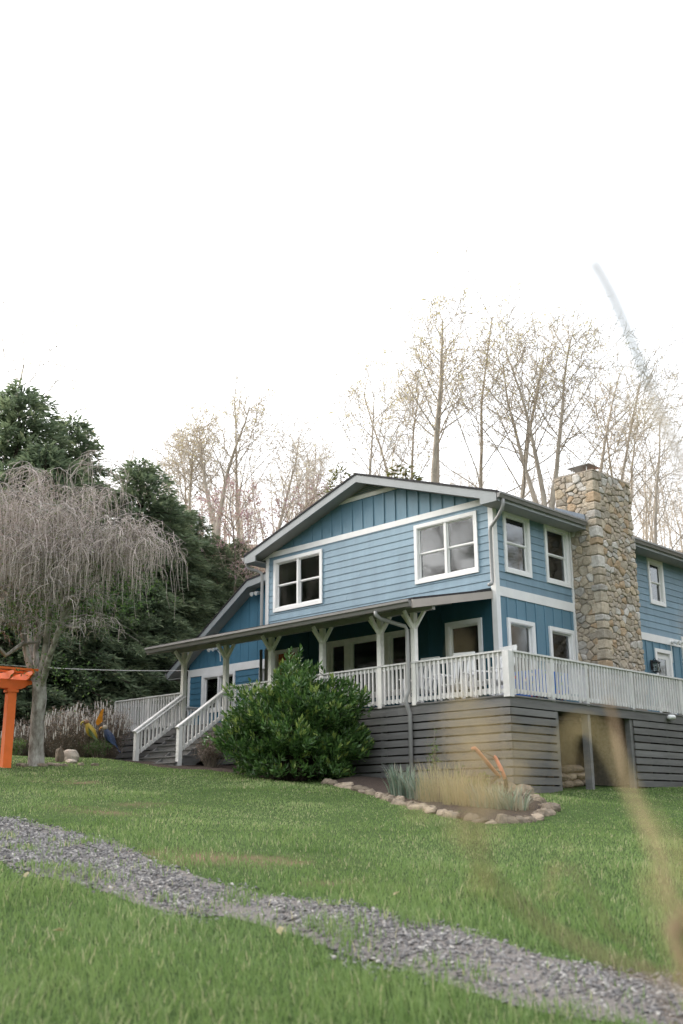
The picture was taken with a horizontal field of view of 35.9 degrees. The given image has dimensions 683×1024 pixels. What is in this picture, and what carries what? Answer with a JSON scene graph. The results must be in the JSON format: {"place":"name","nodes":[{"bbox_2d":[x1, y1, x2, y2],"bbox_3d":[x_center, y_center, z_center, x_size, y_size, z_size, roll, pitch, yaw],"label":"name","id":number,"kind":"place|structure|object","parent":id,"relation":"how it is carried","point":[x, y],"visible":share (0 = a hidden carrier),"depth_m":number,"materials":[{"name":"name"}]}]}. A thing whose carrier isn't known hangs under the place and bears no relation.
{"place":"outdoors","nodes":[
{"label":"outdoors","id":0,"kind":"place"},
{"bbox_2d":[0,544,682,1023],"bbox_3d":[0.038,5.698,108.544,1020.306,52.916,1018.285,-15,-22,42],"label":"ground","id":1,"kind":"structure","parent":0,"point":[184,800],"depth_m":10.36,"materials":[{"name":"plant"}]},
{"bbox_2d":[0,737,27,755],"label":"green shrub","id":2,"kind":"object","parent":1,"relation":"on","point":[16,750],"visible":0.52,"depth_m":27.53,"materials":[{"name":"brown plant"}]},
{"bbox_2d":[0,666,38,767],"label":"pergola","id":3,"kind":"object","parent":1,"relation":"on","point":[13,684],"visible":0.9,"depth_m":23.28,"materials":[{"name":"orange paint"}]},
{"bbox_2d":[0,716,47,755],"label":"dried shrub","id":4,"kind":"object","parent":1,"relation":"on","point":[22,734],"visible":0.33,"depth_m":28.28,"materials":[{"name":"brown plant"}]},
{"bbox_2d":[0,522,93,752],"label":"evergreen tree","id":5,"kind":"object","parent":1,"relation":"on","point":[23,700],"visible":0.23,"depth_m":30.79,"materials":[{"name":"green plant"}]},
{"bbox_2d":[21,707,87,757],"bbox_3d":[-7.663,5.931,28.426,1.730,1.521,1.695,-15,-22,42],"label":"dried shrub","id":6,"kind":"object","parent":1,"relation":"on","point":[47,748],"visible":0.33,"depth_m":28.10,"materials":[{"name":"brown plant"}]},
{"bbox_2d":[0,378,116,718],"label":"evergreen tree","id":7,"kind":"object","parent":1,"relation":"on","point":[43,428],"visible":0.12,"depth_m":37.95,"materials":[{"name":"green plant"}]},
{"bbox_2d":[55,747,64,761],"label":"boulder","id":8,"kind":"object","parent":1,"relation":"on","point":[59,755],"visible":0.68,"depth_m":24.80,"materials":[{"name":"beige stone"}]},
{"bbox_2d":[0,284,124,468],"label":"bare tree","id":9,"kind":"object","parent":1,"relation":"on","point":[48,384],"visible":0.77,"depth_m":46.28,"materials":[{"name":"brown plant"}]},
{"bbox_2d":[1,558,139,743],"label":"evergreen tree","id":10,"kind":"object","parent":1,"relation":"on","point":[97,653],"visible":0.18,"depth_m":32.92,"materials":[{"name":"green plant"}]},
{"bbox_2d":[63,749,78,760],"bbox_3d":[-6.470,5.864,25.222,0.544,0.387,0.412,-15,-22,42],"label":"boulder","id":11,"kind":"object","parent":1,"relation":"on","point":[71,754],"visible":0.52,"depth_m":25.04,"materials":[{"name":"stone"}]},
{"bbox_2d":[0,440,147,751],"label":"evergreen tree","id":12,"kind":"object","parent":1,"relation":"on","point":[53,454],"visible":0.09,"depth_m":35.14,"materials":[{"name":"green plant"}]},
{"bbox_2d":[44,700,116,757],"bbox_3d":[-7.026,5.805,27.976,1.998,1.587,1.658,-11,-19,32],"label":"dried shrub","id":13,"kind":"object","parent":1,"relation":"on","point":[73,739],"visible":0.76,"depth_m":27.66,"materials":[{"name":"grey plant"}]},
{"bbox_2d":[80,719,101,748],"bbox_3d":[-6.341,5.620,26.689,0.574,0.738,0.269,0,-16,0],"label":"bird ornament","id":14,"kind":"object","parent":1,"relation":"on","point":[90,730],"visible":1,"depth_m":26.64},
{"bbox_2d":[41,409,144,715],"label":"evergreen tree","id":15,"kind":"object","parent":1,"relation":"on","point":[74,430],"visible":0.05,"depth_m":40.39,"materials":[{"name":"green plant"}]},
{"bbox_2d":[56,416,130,493],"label":"bare tree","id":16,"kind":"object","parent":1,"relation":"on","point":[110,451],"visible":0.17,"depth_m":56.49,"materials":[{"name":"brown plant"}]},
{"bbox_2d":[78,738,111,757],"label":"green shrub","id":17,"kind":"object","parent":1,"relation":"on","point":[96,749],"visible":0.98,"depth_m":26.84,"materials":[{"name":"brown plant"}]},
{"bbox_2d":[0,450,190,765],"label":"weeping cherry","id":18,"kind":"object","parent":1,"relation":"on","point":[45,552],"visible":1,"depth_m":22.66,"materials":[{"name":"grey plant"}]},
{"bbox_2d":[96,709,103,757],"bbox_3d":[-6.165,5.663,26.913,0.249,1.244,0.170,-15,-22,42],"label":"flame ornament","id":19,"kind":"object","parent":1,"relation":"on","point":[99,720],"visible":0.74,"depth_m":27.00,"materials":[{"name":"metal"}]},
{"bbox_2d":[77,697,133,759],"bbox_3d":[-6.458,5.911,28.475,2.212,1.764,1.750,-15,-22,42],"label":"dried shrub","id":20,"kind":"object","parent":1,"relation":"on","point":[117,732],"visible":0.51,"depth_m":28.21,"materials":[{"name":"grey plant"}]},
{"bbox_2d":[99,725,119,754],"bbox_3d":[-5.886,5.778,26.762,0.574,0.738,0.269,0,-16,0],"label":"bird ornament","id":21,"kind":"object","parent":1,"relation":"on","point":[109,736],"visible":1,"depth_m":26.71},
{"bbox_2d":[54,533,171,758],"bbox_3d":[-8.129,4.632,35.564,5.650,8.171,5.559,9,-18,-29],"label":"evergreen tree","id":22,"kind":"object","parent":1,"relation":"on","point":[130,647],"visible":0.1,"depth_m":35.07,"materials":[{"name":"green plant"}]},
{"bbox_2d":[110,570,196,740],"bbox_3d":[-7.198,5.596,37.266,6.074,7.224,5.835,-4,-16,12],"label":"evergreen tree","id":23,"kind":"object","parent":1,"relation":"on","point":[161,628],"visible":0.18,"depth_m":37.35,"materials":[{"name":"green plant"}]},
{"bbox_2d":[95,456,219,712],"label":"evergreen tree","id":24,"kind":"object","parent":1,"relation":"on","point":[141,476],"visible":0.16,"depth_m":41.09,"materials":[{"name":"green plant"}]},
{"bbox_2d":[133,491,220,689],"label":"evergreen tree","id":25,"kind":"object","parent":1,"relation":"on","point":[205,595],"visible":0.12,"depth_m":41.44,"materials":[{"name":"green plant"}]},
{"bbox_2d":[163,590,203,691],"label":"evergreen tree","id":26,"kind":"object","parent":1,"relation":"on","point":[200,610],"visible":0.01,"depth_m":41.47,"materials":[{"name":"green plant"}]},
{"bbox_2d":[140,419,234,511],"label":"bare tree","id":27,"kind":"object","parent":1,"relation":"on","point":[191,470],"visible":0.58,"depth_m":52.28,"materials":[{"name":"grey plant"}]},
{"bbox_2d":[121,760,272,778],"bbox_3d":[-6.370,6.958,32.324,20.700,3.068,7.534,-15,-22,42],"label":"mulch bed","id":28,"kind":"object","parent":1,"relation":"on","point":[227,768],"visible":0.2,"depth_m":25.04,"materials":[{"name":"brown wood"}]},
{"bbox_2d":[187,731,226,766],"bbox_3d":[-3.129,5.686,25.231,1.116,0.954,0.957,-15,-22,42],"label":"bronze shrub","id":29,"kind":"object","parent":28,"relation":"on","point":[210,749],"visible":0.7,"depth_m":25.14,"materials":[{"name":"brown plant"}]},
{"bbox_2d":[182,506,233,627],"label":"evergreen tree","id":30,"kind":"object","parent":1,"relation":"on","point":[218,574],"visible":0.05,"depth_m":44.14,"materials":[{"name":"green plant"}]},
{"bbox_2d":[142,385,285,553],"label":"bare tree","id":31,"kind":"object","parent":1,"relation":"on","point":[239,435],"visible":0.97,"depth_m":50.05,"materials":[{"name":"grey plant"}]},
{"bbox_2d":[110,352,321,550],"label":"bare tree","id":32,"kind":"object","parent":1,"relation":"on","point":[236,474],"visible":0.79,"depth_m":51.99,"materials":[{"name":"grey plant"}]},
{"bbox_2d":[196,532,243,626],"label":"evergreen tree","id":33,"kind":"object","parent":1,"relation":"on","point":[229,584],"visible":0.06,"depth_m":45.90,"materials":[{"name":"green plant"}]},
{"bbox_2d":[185,474,276,591],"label":"flowering tree","id":34,"kind":"object","parent":1,"relation":"on","point":[238,515],"visible":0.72,"depth_m":45.74,"materials":[{"name":"brown plant"}]},
{"bbox_2d":[220,537,258,599],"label":"evergreen tree","id":35,"kind":"object","parent":1,"relation":"on","point":[230,545],"visible":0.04,"depth_m":48.19,"materials":[{"name":"green plant"}]},
{"bbox_2d":[189,398,348,537],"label":"bare tree","id":36,"kind":"object","parent":1,"relation":"on","point":[280,522],"visible":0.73,"depth_m":50.94,"materials":[{"name":"grey plant"}]},
{"bbox_2d":[235,474,328,591],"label":"flowering tree","id":37,"kind":"object","parent":1,"relation":"on","point":[287,505],"visible":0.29,"depth_m":47.08,"materials":[{"name":"brown plant"}]},
{"bbox_2d":[201,643,375,780],"bbox_3d":[-1.246,4.412,23.120,3.754,2.956,2.912,-15,-22,42],"label":"laurel bush","id":38,"kind":"object","parent":1,"relation":"on","point":[292,723],"visible":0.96,"depth_m":22.32,"materials":[{"name":"green plant"}]},
{"bbox_2d":[252,433,339,531],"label":"bare tree","id":39,"kind":"object","parent":1,"relation":"on","point":[306,482],"visible":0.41,"depth_m":59.62,"materials":[{"name":"brown plant"}]},
{"bbox_2d":[241,428,362,525],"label":"bare tree","id":40,"kind":"object","parent":1,"relation":"on","point":[322,446],"visible":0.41,"depth_m":58.72,"materials":[{"name":"grey plant"}]},
{"bbox_2d":[317,465,353,500],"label":"tree","id":41,"kind":"object","parent":1,"relation":"on","point":[337,476],"visible":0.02,"depth_m":51.36,"materials":[{"name":"brown plant"}]},
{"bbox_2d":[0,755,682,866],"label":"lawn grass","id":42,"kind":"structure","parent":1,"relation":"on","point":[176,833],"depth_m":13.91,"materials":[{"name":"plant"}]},
{"bbox_2d":[333,782,353,786],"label":"border stone","id":43,"kind":"object","parent":1,"relation":"on","point":[345,784],"visible":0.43,"depth_m":20.72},
{"bbox_2d":[8,408,682,580],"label":"wood","id":44,"kind":"object","parent":1,"relation":"on","point":[644,529],"visible":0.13,"depth_m":83.14,"materials":[{"name":"plant"}]},
{"bbox_2d":[243,340,451,508],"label":"bare tree","id":45,"kind":"object","parent":1,"relation":"on","point":[371,436],"visible":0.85,"depth_m":46.77,"materials":[{"name":"grey plant"}]},
{"bbox_2d":[351,785,369,791],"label":"border stone","id":46,"kind":"object","parent":1,"relation":"on","point":[357,787],"visible":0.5,"depth_m":19.88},
{"bbox_2d":[365,788,375,794],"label":"border stone","id":47,"kind":"object","parent":1,"relation":"on","point":[371,791],"visible":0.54,"depth_m":19.23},
{"bbox_2d":[335,359,454,479],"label":"bare tree","id":48,"kind":"object","parent":1,"relation":"on","point":[412,437],"visible":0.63,"depth_m":50.59,"materials":[{"name":"grey plant"}]},
{"bbox_2d":[390,798,403,804],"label":"border stone","id":49,"kind":"object","parent":1,"relation":"on","point":[396,801],"visible":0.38,"depth_m":16.98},
{"bbox_2d":[113,589,682,792],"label":"porch deck","id":50,"kind":"structure","parent":1,"relation":"on","point":[399,734],"depth_m":23.04,"materials":[{"name":"white paint"}]},
{"bbox_2d":[399,656,442,704],"bbox_3d":[1.725,3.752,23.415,0.660,1.141,0.974,-13,-20,38],"label":"rocking chair","id":51,"kind":"object","parent":50,"relation":"on","point":[424,679],"visible":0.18,"depth_m":23.57,"materials":[{"name":"white paint"}]},
{"bbox_2d":[436,651,477,700],"bbox_3d":[2.473,3.527,22.638,0.660,1.141,0.974,-9,-18,28],"label":"rocking chair","id":52,"kind":"object","parent":50,"relation":"on","point":[462,653],"visible":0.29,"depth_m":22.84,"materials":[{"name":"white paint"}]},
{"bbox_2d":[472,644,516,697],"bbox_3d":[3.149,3.321,21.929,0.974,1.141,0.660,10,-19,-32],"label":"rocking chair","id":53,"kind":"object","parent":50,"relation":"on","point":[512,647],"visible":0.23,"depth_m":22.08,"materials":[{"name":"white paint"}]},
{"bbox_2d":[385,460,422,480],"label":"evergreen tree","id":54,"kind":"object","parent":1,"relation":"on","point":[393,474],"visible":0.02,"depth_m":46.41,"materials":[{"name":"green plant"}]},
{"bbox_2d":[407,803,426,809],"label":"border stone","id":55,"kind":"object","parent":1,"relation":"on","point":[418,806],"visible":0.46,"depth_m":15.99,"materials":[{"name":"stone"}]},
{"bbox_2d":[165,462,682,785],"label":"blue house","id":56,"kind":"structure","parent":1,"relation":"on","point":[580,572],"depth_m":26.39,"materials":[{"name":"wood"}]},
{"bbox_2d":[0,664,188,670],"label":"utility wire","id":57,"kind":"object","parent":56,"relation":"attached to","point":[106,670],"visible":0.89,"depth_m":30.40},
{"bbox_2d":[201,670,235,712],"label":"window","id":58,"kind":"structure","parent":56,"relation":"in","point":[211,685],"depth_m":33.11,"materials":[{"name":"white paint"}]},
{"bbox_2d":[275,647,298,674],"bbox_3d":[-1.460,4.713,28.313,0.940,2.060,0.110,-15,-22,42],"label":"door","id":59,"kind":"structure","parent":56,"relation":"in","point":[279,654],"depth_m":28.69,"materials":[{"name":"white paint"}]},
{"bbox_2d":[273,549,322,612],"bbox_3d":[-1.169,1.897,28.818,1.940,1.485,0.140,-15,-22,42],"label":"window","id":60,"kind":"structure","parent":56,"relation":"in","point":[297,579],"depth_m":28.83,"materials":[{"name":"white paint"}]},
{"bbox_2d":[326,639,346,689],"bbox_3d":[-0.078,4.087,27.093,0.740,1.560,0.140,-15,-22,42],"label":"door","id":61,"kind":"structure","parent":56,"relation":"in","point":[336,651],"depth_m":27.26,"materials":[{"name":"beige paint"}]},
{"bbox_2d":[347,633,386,697],"bbox_3d":[0.663,3.882,26.390,1.338,1.560,0.140,-15,-22,42],"label":"window","id":62,"kind":"structure","parent":56,"relation":"in","point":[361,651],"depth_m":26.59,"materials":[{"name":"beige paint"}]},
{"bbox_2d":[385,630,410,695],"bbox_3d":[1.406,3.677,25.686,0.748,1.560,0.140,-15,-22,42],"label":"window","id":63,"kind":"structure","parent":56,"relation":"in","point":[395,640],"depth_m":25.81,"materials":[{"name":"beige paint"}]},
{"bbox_2d":[413,510,478,584],"bbox_3d":[2.524,0.878,25.317,1.940,1.485,0.140,-15,-22,42],"label":"window","id":64,"kind":"structure","parent":56,"relation":"in","point":[444,548],"depth_m":25.32,"materials":[{"name":"glass"}]},
{"bbox_2d":[445,617,483,686],"bbox_3d":[2.861,3.275,24.307,1.060,1.560,0.140,-15,-22,42],"label":"window","id":65,"kind":"structure","parent":56,"relation":"in","point":[471,630],"depth_m":24.41,"materials":[{"name":"white paint"}]},
{"bbox_2d":[502,511,532,577],"bbox_3d":[4.123,0.774,24.988,0.140,1.485,1.059,-15,-22,42],"label":"window","id":66,"kind":"structure","parent":56,"relation":"in","point":[516,529],"depth_m":25.04,"materials":[{"name":"glass"}]},
{"bbox_2d":[506,617,536,670],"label":"window","id":67,"kind":"structure","parent":56,"relation":"in","point":[522,633],"depth_m":24.46,"materials":[{"name":"white paint"}]},
{"bbox_2d":[543,524,571,587],"bbox_3d":[5.309,1.095,26.146,0.140,1.485,1.054,-15,-22,42],"label":"window","id":68,"kind":"structure","parent":56,"relation":"in","point":[556,541],"depth_m":26.21,"materials":[{"name":"white paint"}]},
{"bbox_2d":[548,626,577,693],"bbox_3d":[5.311,3.582,25.423,0.140,1.550,1.070,-15,-22,42],"label":"window","id":69,"kind":"structure","parent":56,"relation":"in","point":[561,641],"depth_m":25.60,"materials":[{"name":"white paint"}]},
{"bbox_2d":[650,658,660,672],"bbox_3d":[8.439,4.112,28.325,0.230,0.389,0.200,-15,-22,42],"label":"wall lantern","id":70,"kind":"object","parent":56,"relation":"attached to","point":[655,666],"depth_m":28.31,"materials":[{"name":"black metal"}]},
{"bbox_2d":[646,558,665,606],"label":"window","id":71,"kind":"structure","parent":56,"relation":"in","point":[657,596],"depth_m":29.60,"materials":[{"name":"white paint"}]},
{"bbox_2d":[654,648,676,713],"bbox_3d":[8.811,4.773,28.747,0.110,2.050,0.920,-15,-22,42],"label":"door","id":72,"kind":"structure","parent":56,"relation":"in","point":[663,656],"depth_m":29.03,"materials":[{"name":"white paint"}]},
{"bbox_2d":[424,807,435,813],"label":"border stone","id":73,"kind":"object","parent":1,"relation":"on","point":[430,810],"visible":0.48,"depth_m":15.44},
{"bbox_2d":[354,282,519,482],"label":"bare tree","id":74,"kind":"object","parent":1,"relation":"on","point":[436,455],"visible":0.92,"depth_m":43.53,"materials":[{"name":"grey plant"}]},
{"bbox_2d":[336,776,541,820],"bbox_3d":[2.133,5.010,18.750,3.218,0.857,8.418,4,-16,-14],"label":"flower bed","id":75,"kind":"object","parent":1,"relation":"on","point":[376,784],"visible":0.29,"depth_m":17.17,"materials":[{"name":"brown soil"}]},
{"bbox_2d":[380,763,418,797],"bbox_3d":[1.044,4.718,18.542,0.794,0.687,0.919,-15,-22,42],"label":"iris clump","id":76,"kind":"object","parent":75,"relation":"on","point":[395,787],"visible":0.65,"depth_m":18.32,"materials":[{"name":"plant"}]},
{"bbox_2d":[399,769,431,799],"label":"iris clump","id":77,"kind":"object","parent":75,"relation":"on","point":[412,795],"visible":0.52,"depth_m":17.95,"materials":[{"name":"plant"}]},
{"bbox_2d":[426,729,441,782],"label":"perennial","id":78,"kind":"object","parent":75,"relation":"on","point":[434,751],"visible":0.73,"depth_m":19.79,"materials":[{"name":"green plant"}]},
{"bbox_2d":[411,755,471,802],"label":"ornamental grass","id":79,"kind":"object","parent":75,"relation":"on","point":[434,797],"depth_m":17.52,"materials":[{"name":"plant"}]},
{"bbox_2d":[433,769,496,806],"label":"ornamental grass","id":80,"kind":"object","parent":75,"relation":"on","point":[456,799],"depth_m":16.66,"materials":[{"name":"plant"}]},
{"bbox_2d":[462,780,505,808],"bbox_3d":[2.240,4.416,16.504,0.816,0.543,1.015,-15,-22,42],"label":"iris clump","id":81,"kind":"object","parent":75,"relation":"on","point":[486,797],"visible":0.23,"depth_m":16.30,"materials":[{"name":"plant"}]},
{"bbox_2d":[472,746,507,794],"bbox_3d":[2.432,4.347,17.341,0.261,0.932,0.943,-15,-22,42],"label":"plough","id":82,"kind":"object","parent":75,"relation":"on","point":[495,772],"visible":0.33,"depth_m":17.38,"materials":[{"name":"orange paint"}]},
{"bbox_2d":[477,784,536,810],"bbox_3d":[2.618,4.417,16.329,1.088,0.502,1.074,-7,-17,22],"label":"iris clump","id":83,"kind":"object","parent":75,"relation":"on","point":[513,802],"visible":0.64,"depth_m":16.14,"materials":[{"name":"plant"}]},
{"bbox_2d":[443,810,459,818],"bbox_3d":[1.572,4.349,15.009,0.222,0.201,0.336,4,-16,-15],"label":"border stone","id":84,"kind":"object","parent":1,"relation":"on","point":[448,814],"visible":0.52,"depth_m":14.90,"materials":[{"name":"stone"}]},
{"bbox_2d":[359,234,644,501],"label":"bare tree","id":85,"kind":"object","parent":1,"relation":"on","point":[481,468],"visible":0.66,"depth_m":46.64,"materials":[{"name":"brown plant"}]},
{"bbox_2d":[495,813,518,823],"bbox_3d":[2.288,4.267,14.468,0.357,0.226,0.167,14,-22,-10],"label":"border stone","id":86,"kind":"object","parent":1,"relation":"on","point":[504,818],"visible":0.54,"depth_m":14.43,"materials":[{"name":"stone"}]},
{"bbox_2d":[514,816,526,823],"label":"border stone","id":87,"kind":"object","parent":1,"relation":"on","point":[520,819],"visible":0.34,"depth_m":14.57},
{"bbox_2d":[368,267,681,519],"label":"bare tree","id":88,"kind":"object","parent":1,"relation":"on","point":[523,484],"visible":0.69,"depth_m":43.82,"materials":[{"name":"grey plant"}]},
{"bbox_2d":[517,784,533,794],"bbox_3d":[3.353,5.141,19.313,0.313,0.319,0.370,4,-16,-14],"label":"border stone","id":89,"kind":"object","parent":1,"relation":"on","point":[528,788],"visible":0.44,"depth_m":19.21,"materials":[{"name":"stone"}]},
{"bbox_2d":[531,813,543,820],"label":"border stone","id":90,"kind":"object","parent":1,"relation":"on","point":[538,816],"visible":0.53,"depth_m":15.38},
{"bbox_2d":[537,808,556,815],"bbox_3d":[3.135,4.603,16.065,0.252,0.185,0.393,-7,-16,43],"label":"border stone","id":91,"kind":"object","parent":1,"relation":"on","point":[548,812],"visible":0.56,"depth_m":15.96,"materials":[{"name":"stone"}]},
{"bbox_2d":[440,301,655,508],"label":"bare tree","id":92,"kind":"object","parent":1,"relation":"on","point":[537,463],"visible":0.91,"depth_m":43.28,"materials":[{"name":"grey plant"}]},
{"bbox_2d":[540,802,560,811],"bbox_3d":[3.292,4.683,16.628,0.247,0.213,0.460,-4,-15,-21],"label":"border stone","id":93,"kind":"object","parent":1,"relation":"on","point":[556,807],"visible":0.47,"depth_m":16.49,"materials":[{"name":"stone"}]},
{"bbox_2d":[444,307,682,514],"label":"bare tree","id":94,"kind":"object","parent":1,"relation":"on","point":[608,423],"visible":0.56,"depth_m":48.06,"materials":[{"name":"brown plant"}]},
{"bbox_2d":[563,780,573,787],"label":"footing stone","id":95,"kind":"object","parent":1,"relation":"on","point":[568,783],"visible":0.33,"depth_m":22.75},
{"bbox_2d":[566,773,576,779],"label":"footing stone","id":96,"kind":"object","parent":95,"relation":"on","point":[572,776],"visible":0.46,"depth_m":22.93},
{"bbox_2d":[552,765,573,773],"bbox_3d":[4.850,5.635,23.045,0.451,0.200,0.437,-15,-22,42],"label":"footing stone","id":97,"kind":"object","parent":96,"relation":"on","point":[566,769],"visible":0.48,"depth_m":22.87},
{"bbox_2d":[571,779,583,786],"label":"footing stone","id":98,"kind":"object","parent":1,"relation":"on","point":[578,783],"visible":0.41,"depth_m":23.06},
{"bbox_2d":[500,309,682,550],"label":"bare tree","id":99,"kind":"object","parent":1,"relation":"on","point":[629,431],"visible":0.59,"depth_m":47.52,"materials":[{"name":"brown plant"}]},
{"bbox_2d":[547,377,681,507],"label":"bare tree","id":100,"kind":"object","parent":1,"relation":"on","point":[621,443],"visible":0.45,"depth_m":50.69,"materials":[{"name":"brown plant"}]},
{"bbox_2d":[549,361,682,551],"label":"bare tree","id":101,"kind":"object","parent":1,"relation":"on","point":[656,496],"visible":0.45,"depth_m":45.08,"materials":[{"name":"brown plant"}]},
{"bbox_2d":[597,394,682,545],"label":"bare tree","id":102,"kind":"object","parent":1,"relation":"on","point":[632,485],"visible":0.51,"depth_m":47.50,"materials":[{"name":"brown plant"}]},
{"bbox_2d":[0,816,682,1023],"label":"gravel path","id":103,"kind":"structure","parent":0,"point":[610,1002],"depth_m":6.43,"materials":[{"name":"gravel"}]},
{"bbox_2d":[0,0,682,549],"label":"sky","id":104,"kind":"structure","parent":0,"point":[204,182],"materials":[{"name":"white"}]},
{"bbox_2d":[515,669,568,700],"bbox_3d":[4.313,3.841,22.855,0.823,0.702,1.239,-15,-22,42],"label":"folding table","id":105,"kind":"object","parent":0,"point":[539,684],"visible":0.15,"depth_m":22.53,"materials":[{"name":"white plastic"}]},
{"bbox_2d":[408,256,682,1023],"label":"tall dry grass","id":106,"kind":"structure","parent":0,"point":[671,926],"depth_m":0.70,"materials":[{"name":"plant"}]},
{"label":"footing stone","id":107,"kind":"object","parent":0,"visible":0},
{"bbox_2d":[574,772,584,779],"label":"footing stone","id":108,"kind":"object","parent":107,"relation":"on","point":[580,776],"visible":0.45,"depth_m":23.23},
{"bbox_2d":[564,764,583,772],"bbox_3d":[5.145,5.688,23.337,0.425,0.201,0.434,-15,-22,42],"label":"footing stone","id":109,"kind":"object","parent":108,"relation":"on","point":[580,769],"visible":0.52,"depth_m":23.21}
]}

